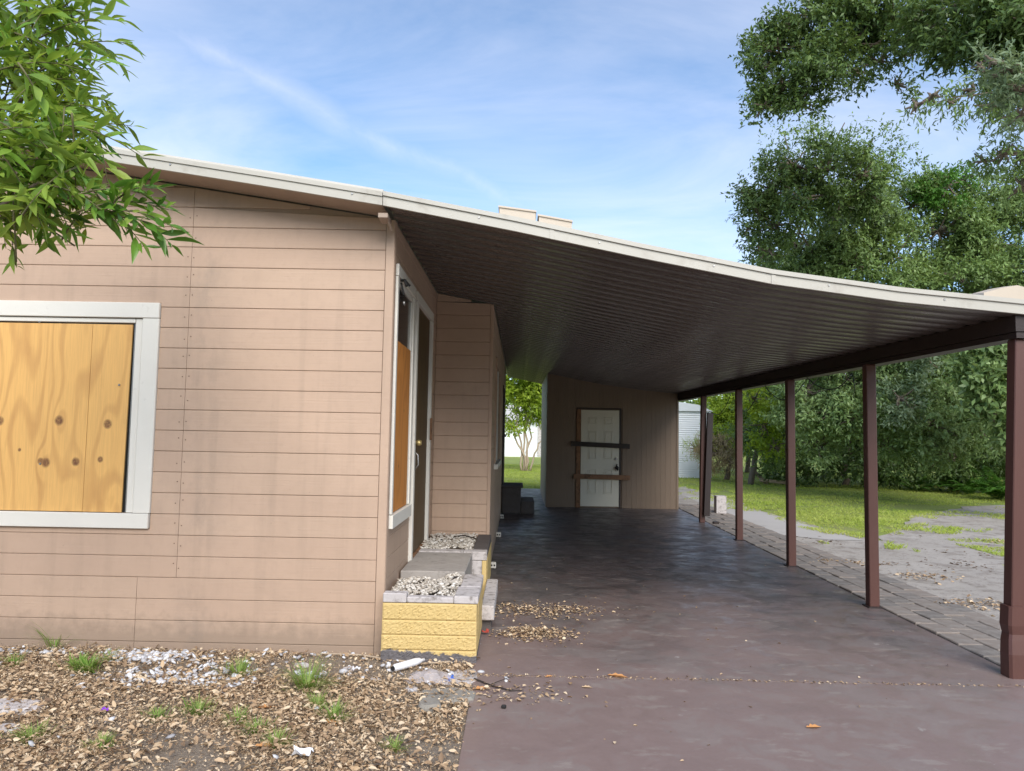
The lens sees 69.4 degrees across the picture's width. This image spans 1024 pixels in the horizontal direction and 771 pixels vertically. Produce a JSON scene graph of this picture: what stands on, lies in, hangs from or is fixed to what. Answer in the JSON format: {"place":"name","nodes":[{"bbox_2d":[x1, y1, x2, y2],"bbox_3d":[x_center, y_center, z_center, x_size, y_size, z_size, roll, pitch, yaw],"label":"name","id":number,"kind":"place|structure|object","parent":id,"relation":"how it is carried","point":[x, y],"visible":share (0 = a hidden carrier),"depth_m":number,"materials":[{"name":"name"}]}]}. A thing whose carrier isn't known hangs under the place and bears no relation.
{"place":"outdoors","nodes":[
{"label":"outdoors","id":0,"kind":"place"},
{"bbox_2d":[0,0,1023,403],"label":"sky","id":1,"kind":"structure","parent":0,"point":[621,119],"materials":[{"name":"blue"}]},
{"bbox_2d":[714,495,725,512],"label":"concrete block","id":2,"kind":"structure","parent":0,"point":[719,503],"depth_m":14.91,"materials":[{"name":"white concrete"}]},
{"bbox_2d":[504,452,1004,564],"bbox_3d":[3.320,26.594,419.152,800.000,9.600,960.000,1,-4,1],"label":"ground","id":3,"kind":"structure","parent":0,"point":[725,492],"depth_m":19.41,"materials":[{"name":"green plant"}]},
{"bbox_2d":[0,641,479,770],"bbox_3d":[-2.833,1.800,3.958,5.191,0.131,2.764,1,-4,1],"label":"leaf litter","id":4,"kind":"object","parent":3,"relation":"on","point":[77,738],"visible":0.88,"depth_m":4.14,"materials":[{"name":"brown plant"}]},
{"bbox_2d":[0,723,20,733],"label":"stone","id":5,"kind":"object","parent":4,"relation":"on","point":[2,727],"visible":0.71,"depth_m":3.90,"materials":[{"name":"stone"}]},
{"bbox_2d":[0,652,26,667],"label":"grass tuft","id":6,"kind":"object","parent":4,"relation":"on","point":[16,660],"visible":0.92,"depth_m":4.95,"materials":[{"name":"green plant"}]},
{"bbox_2d":[0,698,46,715],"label":"stone","id":7,"kind":"object","parent":4,"relation":"on","point":[16,705],"visible":0.72,"depth_m":4.18,"materials":[{"name":"stone"}]},
{"bbox_2d":[1,720,65,745],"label":"grass tuft","id":8,"kind":"object","parent":4,"relation":"on","point":[30,731],"visible":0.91,"depth_m":3.81,"materials":[{"name":"green plant"}]},
{"bbox_2d":[18,624,78,649],"bbox_3d":[-3.273,1.766,5.291,0.507,0.261,0.494,3,-5,-30],"label":"grass tuft","id":9,"kind":"object","parent":4,"relation":"on","point":[49,644],"visible":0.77,"depth_m":5.32,"materials":[{"name":"green plant"}]},
{"bbox_2d":[51,648,99,672],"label":"grass tuft","id":10,"kind":"object","parent":4,"relation":"on","point":[71,660],"visible":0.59,"depth_m":4.91,"materials":[{"name":"green plant"}]},
{"bbox_2d":[67,652,107,674],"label":"grass tuft","id":11,"kind":"object","parent":4,"relation":"on","point":[85,669],"visible":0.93,"depth_m":4.84,"materials":[{"name":"green plant"}]},
{"bbox_2d":[83,730,118,751],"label":"grass tuft","id":12,"kind":"object","parent":4,"relation":"on","point":[105,741],"visible":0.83,"depth_m":3.73,"materials":[{"name":"green plant"}]},
{"bbox_2d":[0,0,203,273],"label":"leafy tree","id":13,"kind":"object","parent":4,"relation":"on","point":[47,176],"visible":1,"depth_m":3.32,"materials":[{"name":"green plant"}]},
{"bbox_2d":[101,646,121,660],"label":"grass tuft","id":14,"kind":"object","parent":4,"relation":"on","point":[109,655],"visible":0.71,"depth_m":5.05,"materials":[{"name":"green plant"}]},
{"bbox_2d":[141,701,174,722],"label":"grass tuft","id":15,"kind":"object","parent":4,"relation":"on","point":[159,711],"visible":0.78,"depth_m":4.10,"materials":[{"name":"green plant"}]},
{"bbox_2d":[176,694,223,722],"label":"grass tuft","id":16,"kind":"object","parent":4,"relation":"on","point":[199,705],"visible":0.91,"depth_m":4.19,"materials":[{"name":"green plant"}]},
{"bbox_2d":[218,705,251,726],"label":"grass tuft","id":17,"kind":"object","parent":4,"relation":"on","point":[238,717],"visible":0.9,"depth_m":4.07,"materials":[{"name":"green plant"}]},
{"bbox_2d":[210,654,267,677],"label":"grass tuft","id":18,"kind":"object","parent":4,"relation":"on","point":[240,667],"visible":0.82,"depth_m":4.85,"materials":[{"name":"green plant"}]},
{"bbox_2d":[0,645,508,758],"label":"white pebbles","id":19,"kind":"object","parent":4,"relation":"on","point":[142,657],"visible":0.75,"depth_m":4.93,"materials":[{"name":"white stone"}]},
{"bbox_2d":[234,714,281,737],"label":"grass tuft","id":20,"kind":"object","parent":4,"relation":"on","point":[255,726],"visible":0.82,"depth_m":3.95,"materials":[{"name":"green plant"}]},
{"bbox_2d":[255,741,271,746],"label":"fallen leaf","id":21,"kind":"object","parent":4,"relation":"on","point":[260,744],"visible":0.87,"depth_m":3.75,"materials":[{"name":"plant"}]},
{"bbox_2d":[257,723,300,750],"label":"grass tuft","id":22,"kind":"object","parent":4,"relation":"on","point":[281,734],"visible":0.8,"depth_m":3.80,"materials":[{"name":"green plant"}]},
{"bbox_2d":[294,662,308,667],"bbox_3d":[-1.435,1.906,5.037,0.103,0.021,0.071,1,-4,1],"label":"stone","id":23,"kind":"object","parent":4,"relation":"on","point":[305,663],"visible":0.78,"depth_m":5.03,"materials":[{"name":"stone"}]},
{"bbox_2d":[291,745,313,755],"bbox_3d":[-1.028,1.787,3.621,0.106,0.041,0.070,1,-4,1],"label":"paper scrap","id":24,"kind":"object","parent":4,"relation":"on","point":[301,751],"visible":1,"depth_m":3.62,"materials":[{"name":"white paper"}]},
{"bbox_2d":[273,653,354,694],"bbox_3d":[-1.231,1.779,4.579,0.526,0.225,0.531,5,-5,-42],"label":"grass tuft","id":25,"kind":"object","parent":4,"relation":"on","point":[308,682],"visible":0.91,"depth_m":4.63,"materials":[{"name":"green plant"}]},
{"bbox_2d":[300,688,334,710],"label":"grass tuft","id":26,"kind":"object","parent":4,"relation":"on","point":[319,698],"visible":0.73,"depth_m":4.32,"materials":[{"name":"green plant"}]},
{"bbox_2d":[311,692,357,725],"bbox_3d":[-0.975,1.800,4.094,0.290,0.134,0.262,1,-4,1],"label":"grass tuft","id":27,"kind":"object","parent":4,"relation":"on","point":[333,711],"visible":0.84,"depth_m":4.14,"materials":[{"name":"green plant"}]},
{"bbox_2d":[342,666,356,671],"bbox_3d":[-1.094,1.908,4.975,0.081,0.021,0.067,-1,-5,31],"label":"stone","id":28,"kind":"object","parent":4,"relation":"on","point":[349,669],"visible":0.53,"depth_m":4.97,"materials":[{"name":"stone"}]},
{"bbox_2d":[322,653,451,664],"bbox_3d":[-0.820,1.915,5.172,1.079,0.014,0.189,1,-4,1],"label":"dry stick","id":29,"kind":"object","parent":4,"relation":"on","point":[370,656],"visible":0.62,"depth_m":5.21,"materials":[{"name":"brown wood"}]},
{"bbox_2d":[379,734,410,753],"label":"grass tuft","id":30,"kind":"object","parent":4,"relation":"on","point":[395,745],"visible":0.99,"depth_m":3.76,"materials":[{"name":"green plant"}]},
{"bbox_2d":[390,658,424,671],"bbox_3d":[-0.703,1.883,4.992,0.271,0.054,0.052,5,-5,-43],"label":"bottle","id":31,"kind":"object","parent":4,"relation":"on","point":[413,662],"visible":1,"depth_m":4.97,"materials":[{"name":"plastic"}]},
{"bbox_2d":[405,686,417,691],"bbox_3d":[-0.626,1.895,4.607,0.076,0.021,0.053,0,-4,17],"label":"stone","id":32,"kind":"object","parent":4,"relation":"on","point":[414,688],"visible":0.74,"depth_m":4.59,"materials":[{"name":"stone"}]},
{"bbox_2d":[404,668,454,684],"bbox_3d":[-0.525,1.881,4.811,0.335,0.058,0.223,1,-4,1],"label":"plastic bag","id":33,"kind":"object","parent":4,"relation":"on","point":[433,675],"visible":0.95,"depth_m":4.76,"materials":[{"name":"white"}]},
{"bbox_2d":[418,697,440,712],"bbox_3d":[-0.478,1.864,4.303,0.136,0.052,0.140,1,-4,1],"label":"stone","id":34,"kind":"object","parent":4,"relation":"on","point":[428,704],"visible":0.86,"depth_m":4.27,"materials":[{"name":"grey stone"}]},
{"bbox_2d":[419,687,475,705],"bbox_3d":[-0.394,1.887,4.494,0.344,0.032,0.260,1,-4,1],"label":"stone","id":35,"kind":"object","parent":4,"relation":"on","point":[459,692],"visible":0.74,"depth_m":4.47,"materials":[{"name":"grey stone"}]},
{"bbox_2d":[453,669,476,685],"bbox_3d":[-0.319,1.916,4.864,0.190,0.021,0.317,1,-4,1],"label":"stone","id":36,"kind":"object","parent":4,"relation":"on","point":[460,676],"visible":0.64,"depth_m":4.83,"materials":[{"name":"stone"}]},
{"bbox_2d":[0,136,505,654],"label":"house","id":37,"kind":"structure","parent":3,"relation":"on","point":[270,412],"depth_m":5.45,"materials":[{"name":"beige paint"}]},
{"bbox_2d":[0,300,160,528],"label":"window","id":38,"kind":"structure","parent":37,"relation":"in","point":[78,401],"depth_m":5.44,"materials":[{"name":"white paint"}]},
{"bbox_2d":[389,264,416,528],"bbox_3d":[-0.886,0.102,6.030,0.045,2.000,0.970,1,-4,1],"label":"window","id":39,"kind":"structure","parent":37,"relation":"in","point":[400,507],"depth_m":6.01,"materials":[{"name":"white paint"}]},
{"bbox_2d":[408,291,433,561],"bbox_3d":[-0.860,0.396,7.227,0.087,2.420,1.260,1,-4,1],"label":"door","id":40,"kind":"structure","parent":37,"relation":"in","point":[424,328],"depth_m":7.24,"materials":[{"name":"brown wood"}]},
{"bbox_2d":[491,562,495,567],"bbox_3d":[-0.221,2.090,8.601,0.070,0.070,0.053,1,-4,1],"label":"outlet box","id":41,"kind":"object","parent":37,"relation":"attached to","point":[493,564],"visible":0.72,"depth_m":8.58,"materials":[{"name":"white paint"}]},
{"bbox_2d":[494,358,501,468],"bbox_3d":[-0.193,0.431,10.597,0.062,1.440,2.200,1,-4,1],"label":"window","id":42,"kind":"structure","parent":37,"relation":"in","point":[497,463],"depth_m":10.54,"materials":[{"name":"beige paint"}]},
{"bbox_2d":[501,385,505,488],"bbox_3d":[-0.152,1.026,14.816,0.086,2.000,1.100,1,-4,1],"label":"door","id":43,"kind":"structure","parent":37,"relation":"in","point":[503,424],"depth_m":14.33,"materials":[{"name":"brown paint"}]},
{"bbox_2d":[380,572,483,663],"bbox_3d":[-0.579,1.717,5.567,0.682,0.524,0.843,1,-4,1],"label":"planter","id":44,"kind":"object","parent":3,"relation":"on","point":[427,618],"visible":1,"depth_m":5.16,"materials":[{"name":"yellow paint"}]},
{"bbox_2d":[400,552,471,582],"bbox_3d":[-0.647,1.804,6.486,0.528,0.517,0.980,1,-4,1],"label":"entry landing","id":45,"kind":"object","parent":3,"relation":"on","point":[435,565],"visible":0.36,"depth_m":6.31,"materials":[{"name":"grey concrete"}]},
{"bbox_2d":[419,532,490,596],"bbox_3d":[-0.578,1.846,7.614,0.684,0.551,1.238,1,-4,1],"label":"planter","id":46,"kind":"object","parent":3,"relation":"on","point":[478,547],"visible":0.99,"depth_m":7.33,"materials":[{"name":"gravel"}]},
{"bbox_2d":[505,405,540,456],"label":"neighbour house","id":47,"kind":"structure","parent":3,"relation":"on","point":[512,449],"depth_m":44.86,"materials":[{"name":"white paint"}]},
{"bbox_2d":[537,424,540,455],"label":"wall","id":48,"kind":"structure","parent":47,"relation":"in","point":[539,430],"depth_m":44.82,"materials":[{"name":"paint"}]},
{"bbox_2d":[505,375,541,470],"bbox_3d":[0.578,1.071,29.448,3.740,4.804,2.701,1,-4,1],"label":"young tree","id":49,"kind":"object","parent":3,"relation":"on","point":[528,395],"visible":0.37,"depth_m":29.23,"materials":[{"name":"green plant"}]},
{"bbox_2d":[679,402,712,477],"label":"metal shed","id":50,"kind":"structure","parent":3,"relation":"on","point":[689,419],"depth_m":26.86,"materials":[{"name":"white metal"}]},
{"bbox_2d":[679,418,750,479],"bbox_3d":[6.924,2.243,25.306,2.285,2.369,2.558,1,-4,1],"label":"dry bush","id":51,"kind":"object","parent":3,"relation":"on","point":[723,454],"visible":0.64,"depth_m":25.08,"materials":[{"name":"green plant"}]},
{"bbox_2d":[506,393,932,454],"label":"treeline","id":52,"kind":"object","parent":3,"relation":"on","point":[692,402],"depth_m":60.34,"materials":[{"name":"green plant"}]},
{"bbox_2d":[690,392,751,472],"bbox_3d":[9.319,1.603,30.951,3.892,4.377,3.795,-2,-5,39],"label":"yellow green tree","id":53,"kind":"object","parent":3,"relation":"on","point":[726,415],"visible":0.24,"depth_m":30.38,"materials":[{"name":"green plant"}]},
{"bbox_2d":[457,676,1023,770],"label":"driveway slab","id":54,"kind":"structure","parent":3,"relation":"on","point":[934,728],"depth_m":4.11,"materials":[{"name":"brown paint"}]},
{"bbox_2d":[474,676,519,690],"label":"forked twig","id":55,"kind":"object","parent":54,"relation":"on","point":[494,685],"visible":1,"depth_m":4.67,"materials":[{"name":"brown wood"}]},
{"bbox_2d":[411,679,607,710],"bbox_3d":[-0.007,1.892,4.513,1.166,0.040,0.522,1,-4,1],"label":"leaf drift","id":56,"kind":"object","parent":54,"relation":"on","point":[518,698],"visible":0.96,"depth_m":4.54,"materials":[{"name":"brown plant"}]},
{"bbox_2d":[473,560,971,760],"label":"leaf fragments","id":57,"kind":"object","parent":54,"relation":"on","point":[614,742],"visible":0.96,"depth_m":5.00,"materials":[{"name":"brown plant"}]},
{"bbox_2d":[477,673,1023,686],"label":"joint debris","id":58,"kind":"object","parent":54,"relation":"on","point":[485,674],"visible":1,"depth_m":4.87,"materials":[{"name":"brown plant"}]},
{"bbox_2d":[806,724,820,727],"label":"fallen leaf","id":59,"kind":"object","parent":54,"relation":"on","point":[813,725],"visible":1,"depth_m":4.11,"materials":[{"name":"orange plant"}]},
{"bbox_2d":[470,488,1023,686],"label":"carport slab","id":60,"kind":"structure","parent":3,"relation":"on","point":[613,558],"depth_m":6.61,"materials":[{"name":"brown paint"}]},
{"bbox_2d":[482,579,497,630],"bbox_3d":[-0.193,1.927,6.474,0.105,0.245,1.120,1,-4,1],"label":"side step","id":61,"kind":"object","parent":60,"relation":"on","point":[489,600],"visible":0.84,"depth_m":6.04,"materials":[{"name":"concrete"}]},
{"bbox_2d":[502,482,533,513],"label":"side door steps","id":62,"kind":"structure","parent":60,"relation":"on","point":[514,501],"depth_m":14.23,"materials":[{"name":"concrete"}]},
{"bbox_2d":[489,622,584,646],"bbox_3d":[0.204,1.966,5.889,0.854,0.078,0.664,1,-4,1],"label":"leaf drift","id":63,"kind":"object","parent":60,"relation":"on","point":[540,631],"visible":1,"depth_m":5.86,"materials":[{"name":"brown plant"}]},
{"bbox_2d":[494,599,654,623],"bbox_3d":[0.302,2.022,6.633,1.991,0.062,0.857,1,-4,-6],"label":"leaf drift","id":64,"kind":"object","parent":60,"relation":"on","point":[550,612],"visible":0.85,"depth_m":6.65,"materials":[{"name":"brown plant"}]},
{"bbox_2d":[540,373,678,508],"bbox_3d":[2.156,1.281,17.552,2.810,2.888,3.770,1,-4,1],"label":"storage room","id":65,"kind":"object","parent":60,"relation":"on","point":[605,446],"visible":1,"depth_m":15.73,"materials":[{"name":"beige paint"}]},
{"bbox_2d":[580,410,618,506],"bbox_3d":[1.869,1.543,15.696,0.813,2.038,0.099,1,-4,1],"label":"door","id":66,"kind":"structure","parent":65,"relation":"in","point":[600,426],"depth_m":15.71,"materials":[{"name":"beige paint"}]},
{"bbox_2d":[608,673,625,676],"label":"fallen leaf","id":67,"kind":"object","parent":60,"relation":"on","point":[617,675],"visible":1,"depth_m":4.89,"materials":[{"name":"orange plant"}]},
{"bbox_2d":[378,191,1023,678],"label":"carport","id":68,"kind":"object","parent":60,"relation":"on","point":[592,307],"visible":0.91,"depth_m":6.53,"materials":[{"name":"beige metal"}]},
{"bbox_2d":[498,205,535,220],"bbox_3d":[0.044,-1.292,6.479,0.326,0.465,0.372,1,-4,1],"label":"roof box","id":69,"kind":"object","parent":68,"relation":"on","point":[521,213],"visible":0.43,"depth_m":6.32,"materials":[{"name":"beige metal"}]},
{"bbox_2d":[537,214,572,227],"bbox_3d":[0.367,-1.221,6.472,0.298,0.457,0.372,1,-4,1],"label":"roof box","id":70,"kind":"object","parent":68,"relation":"on","point":[563,222],"visible":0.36,"depth_m":6.31,"materials":[{"name":"beige metal"}]},
{"bbox_2d":[973,285,1023,298],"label":"folded roof sheet","id":71,"kind":"object","parent":68,"relation":"on","point":[1016,291],"visible":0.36,"depth_m":5.48,"materials":[{"name":"beige metal"}]},
{"bbox_2d":[750,468,768,484],"bbox_3d":[10.348,5.474,23.502,0.100,7.674,0.140,-43,-12,7],"label":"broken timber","id":72,"kind":"object","parent":3,"relation":"on","point":[760,476],"visible":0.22,"depth_m":24.15,"materials":[{"name":"brown wood"}]},
{"bbox_2d":[743,448,782,476],"bbox_3d":[9.379,2.296,27.182,1.895,2.142,2.659,1,-4,1],"label":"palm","id":73,"kind":"object","parent":3,"relation":"on","point":[764,461],"visible":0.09,"depth_m":27.32,"materials":[{"name":"green plant"}]},
{"bbox_2d":[719,382,817,484],"bbox_3d":[7.996,1.206,22.557,3.220,4.063,3.626,1,-4,1],"label":"light shrub","id":74,"kind":"object","parent":3,"relation":"on","point":[763,438],"visible":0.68,"depth_m":22.17,"materials":[{"name":"green plant"}]},
{"bbox_2d":[759,478,785,483],"bbox_3d":[8.514,3.116,23.976,0.944,0.100,0.100,6,-4,1],"label":"fallen timber","id":75,"kind":"object","parent":3,"relation":"on","point":[773,481],"visible":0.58,"depth_m":23.93,"materials":[{"name":"brown wood"}]},
{"bbox_2d":[684,495,860,539],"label":"concrete walk","id":76,"kind":"structure","parent":3,"relation":"on","point":[769,522],"depth_m":13.31,"materials":[{"name":"grey concrete"}]},
{"bbox_2d":[720,126,905,269],"bbox_3d":[9.056,-1.507,21.084,4.196,9.259,10.097,-1,-5,29],"label":"broadleaf tree","id":77,"kind":"object","parent":3,"relation":"on","point":[801,199],"visible":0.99,"depth_m":17.98,"materials":[{"name":"green plant"}]},
{"bbox_2d":[754,364,907,484],"bbox_3d":[9.884,0.686,20.753,3.680,4.966,7.685,-2,-5,41],"label":"dense shrub","id":78,"kind":"object","parent":3,"relation":"on","point":[834,419],"visible":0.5,"depth_m":18.61,"materials":[{"name":"green plant"}]},
{"bbox_2d":[762,379,908,484],"bbox_3d":[10.883,0.269,25.404,5.766,6.673,5.564,3,-4,-25],"label":"broadleaf tree","id":79,"kind":"object","parent":3,"relation":"on","point":[858,448],"depth_m":24.91,"materials":[{"name":"green plant"}]},
{"bbox_2d":[679,504,1001,665],"bbox_3d":[3.954,2.405,10.979,0.848,0.258,11.700,1,-4,1],"label":"paver strip","id":80,"kind":"object","parent":3,"relation":"on","point":[973,632],"visible":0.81,"depth_m":7.55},
{"bbox_2d":[813,557,890,565],"bbox_3d":[4.210,2.266,9.472,1.337,0.090,0.816,1,-4,1],"label":"debris drift","id":81,"kind":"object","parent":80,"relation":"on","point":[850,561],"visible":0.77,"depth_m":9.47,"materials":[{"name":"brown plant"}]},
{"bbox_2d":[748,111,935,479],"bbox_3d":[10.485,-2.141,22.755,4.646,10.793,8.681,-1,-5,30],"label":"wispy tree","id":82,"kind":"object","parent":3,"relation":"on","point":[902,181],"visible":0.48,"depth_m":20.33,"materials":[{"name":"green plant"}]},
{"bbox_2d":[679,486,1004,619],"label":"sandy yard","id":83,"kind":"structure","parent":3,"relation":"on","point":[977,583],"depth_m":10.25,"materials":[{"name":"grey sand"}]},
{"bbox_2d":[796,534,991,571],"bbox_3d":[9.592,2.382,9.499,10.333,0.131,8.325,1,-4,1],"label":"yard debris","id":84,"kind":"object","parent":83,"relation":"on","point":[925,557],"visible":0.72,"depth_m":9.67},
{"bbox_2d":[888,570,964,584],"bbox_3d":[4.892,2.236,8.585,1.548,0.069,0.824,1,-4,1],"label":"debris drift","id":85,"kind":"object","parent":83,"relation":"on","point":[944,578],"visible":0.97,"depth_m":8.62,"materials":[{"name":"brown plant"}]},
{"bbox_2d":[935,594,1000,616],"bbox_3d":[4.529,2.129,7.216,2.130,0.105,0.898,1,-4,1],"label":"debris drift","id":86,"kind":"object","parent":83,"relation":"on","point":[983,607],"visible":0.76,"depth_m":7.23,"materials":[{"name":"brown plant"}]},
{"bbox_2d":[746,188,956,468],"bbox_3d":[10.726,-1.209,21.288,7.883,8.784,4.710,4,-5,-36],"label":"broadleaf tree","id":87,"kind":"object","parent":3,"relation":"on","point":[843,254],"visible":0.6,"depth_m":19.72,"materials":[{"name":"green plant"}]},
{"bbox_2d":[728,0,1023,224],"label":"oak tree","id":88,"kind":"object","parent":3,"relation":"on","point":[984,37],"visible":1,"depth_m":13.28,"materials":[{"name":"green plant"}]},
{"bbox_2d":[749,428,1005,492],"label":"undergrowth","id":89,"kind":"object","parent":3,"relation":"on","point":[884,477],"visible":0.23,"depth_m":22.43,"materials":[{"name":"green plant"}]},
{"bbox_2d":[890,474,940,490],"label":"fern","id":90,"kind":"object","parent":3,"relation":"on","point":[911,487],"visible":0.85,"depth_m":22.12,"materials":[{"name":"green plant"}]},
{"bbox_2d":[844,351,999,483],"bbox_3d":[12.011,0.589,19.663,9.783,5.032,4.146,5,-6,-44],"label":"dense shrub","id":91,"kind":"object","parent":3,"relation":"on","point":[914,415],"visible":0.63,"depth_m":17.08,"materials":[{"name":"green plant"}]},
{"bbox_2d":[911,471,965,488],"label":"fern","id":92,"kind":"object","parent":3,"relation":"on","point":[930,483],"visible":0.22,"depth_m":23.21,"materials":[{"name":"green plant"}]},
{"bbox_2d":[882,354,1003,478],"bbox_3d":[15.482,0.219,24.935,9.601,6.572,5.245,1,-4,1],"label":"broadleaf tree","id":93,"kind":"object","parent":3,"relation":"on","point":[961,453],"depth_m":24.15,"materials":[{"name":"green plant"}]},
{"bbox_2d":[881,158,1023,467],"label":"broadleaf tree","id":94,"kind":"object","parent":3,"relation":"on","point":[973,254],"visible":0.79,"depth_m":20.34,"materials":[{"name":"green plant"}]},
{"bbox_2d":[926,466,985,490],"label":"fern","id":95,"kind":"object","parent":3,"relation":"on","point":[953,483],"visible":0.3,"depth_m":22.09,"materials":[{"name":"green plant"}]},
{"bbox_2d":[938,472,1004,493],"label":"fern","id":96,"kind":"object","parent":3,"relation":"on","point":[965,489],"visible":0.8,"depth_m":21.23,"materials":[{"name":"green plant"}]},
{"bbox_2d":[942,343,1006,462],"bbox_3d":[12.790,0.840,17.252,10.003,4.307,2.526,5,-5,-43],"label":"dense shrub","id":97,"kind":"object","parent":3,"relation":"on","point":[984,389],"visible":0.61,"depth_m":14.52,"materials":[{"name":"green plant"}]},
{"bbox_2d":[959,465,1004,498],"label":"fern","id":98,"kind":"object","parent":3,"relation":"on","point":[991,489],"visible":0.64,"depth_m":19.53,"materials":[{"name":"green plant"}]},
{"bbox_2d":[961,473,1004,487],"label":"fern","id":99,"kind":"object","parent":3,"relation":"on","point":[986,480],"visible":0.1,"depth_m":21.99,"materials":[{"name":"green plant"}]},
{"bbox_2d":[974,472,1004,495],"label":"fern","id":100,"kind":"object","parent":3,"relation":"on","point":[991,483],"visible":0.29,"depth_m":19.53,"materials":[{"name":"green plant"}]}
]}

